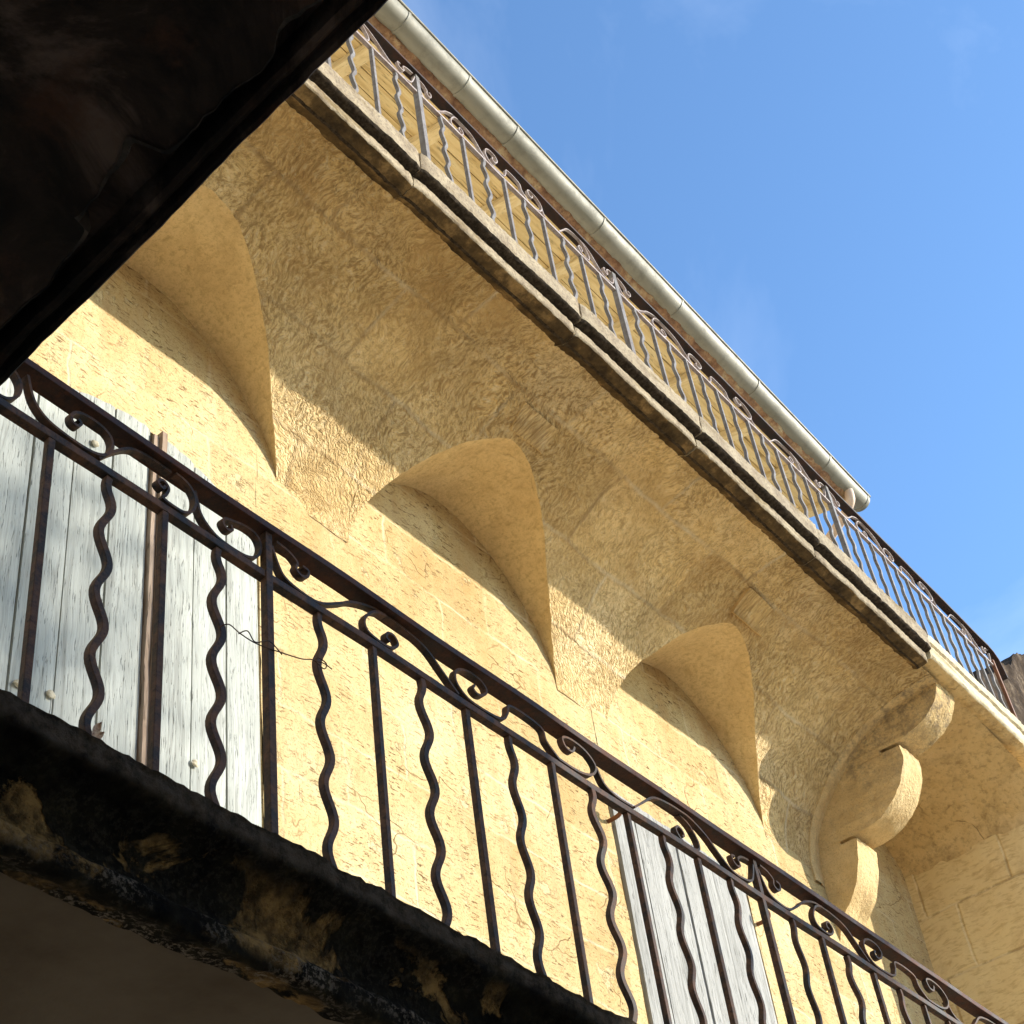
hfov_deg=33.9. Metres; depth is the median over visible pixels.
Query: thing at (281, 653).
wire
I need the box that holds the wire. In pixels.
[218,624,331,669]
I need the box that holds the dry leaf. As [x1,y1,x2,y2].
[90,722,104,739]
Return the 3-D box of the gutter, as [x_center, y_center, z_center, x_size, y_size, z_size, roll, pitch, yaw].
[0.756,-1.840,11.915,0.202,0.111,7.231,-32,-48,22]
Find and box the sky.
[402,0,1023,671]
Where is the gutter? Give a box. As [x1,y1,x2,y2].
[374,0,870,511]
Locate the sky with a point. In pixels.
(835, 188)
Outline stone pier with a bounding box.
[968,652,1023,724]
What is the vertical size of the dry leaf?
0.058 m
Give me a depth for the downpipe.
13.90 m
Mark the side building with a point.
(128, 128)
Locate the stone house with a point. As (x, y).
(333, 317)
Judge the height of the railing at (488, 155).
1.065 m
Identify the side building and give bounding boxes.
[0,0,388,384]
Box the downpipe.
[825,488,854,541]
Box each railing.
[0,359,1009,1023]
[326,21,1017,718]
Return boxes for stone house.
[0,14,1023,1023]

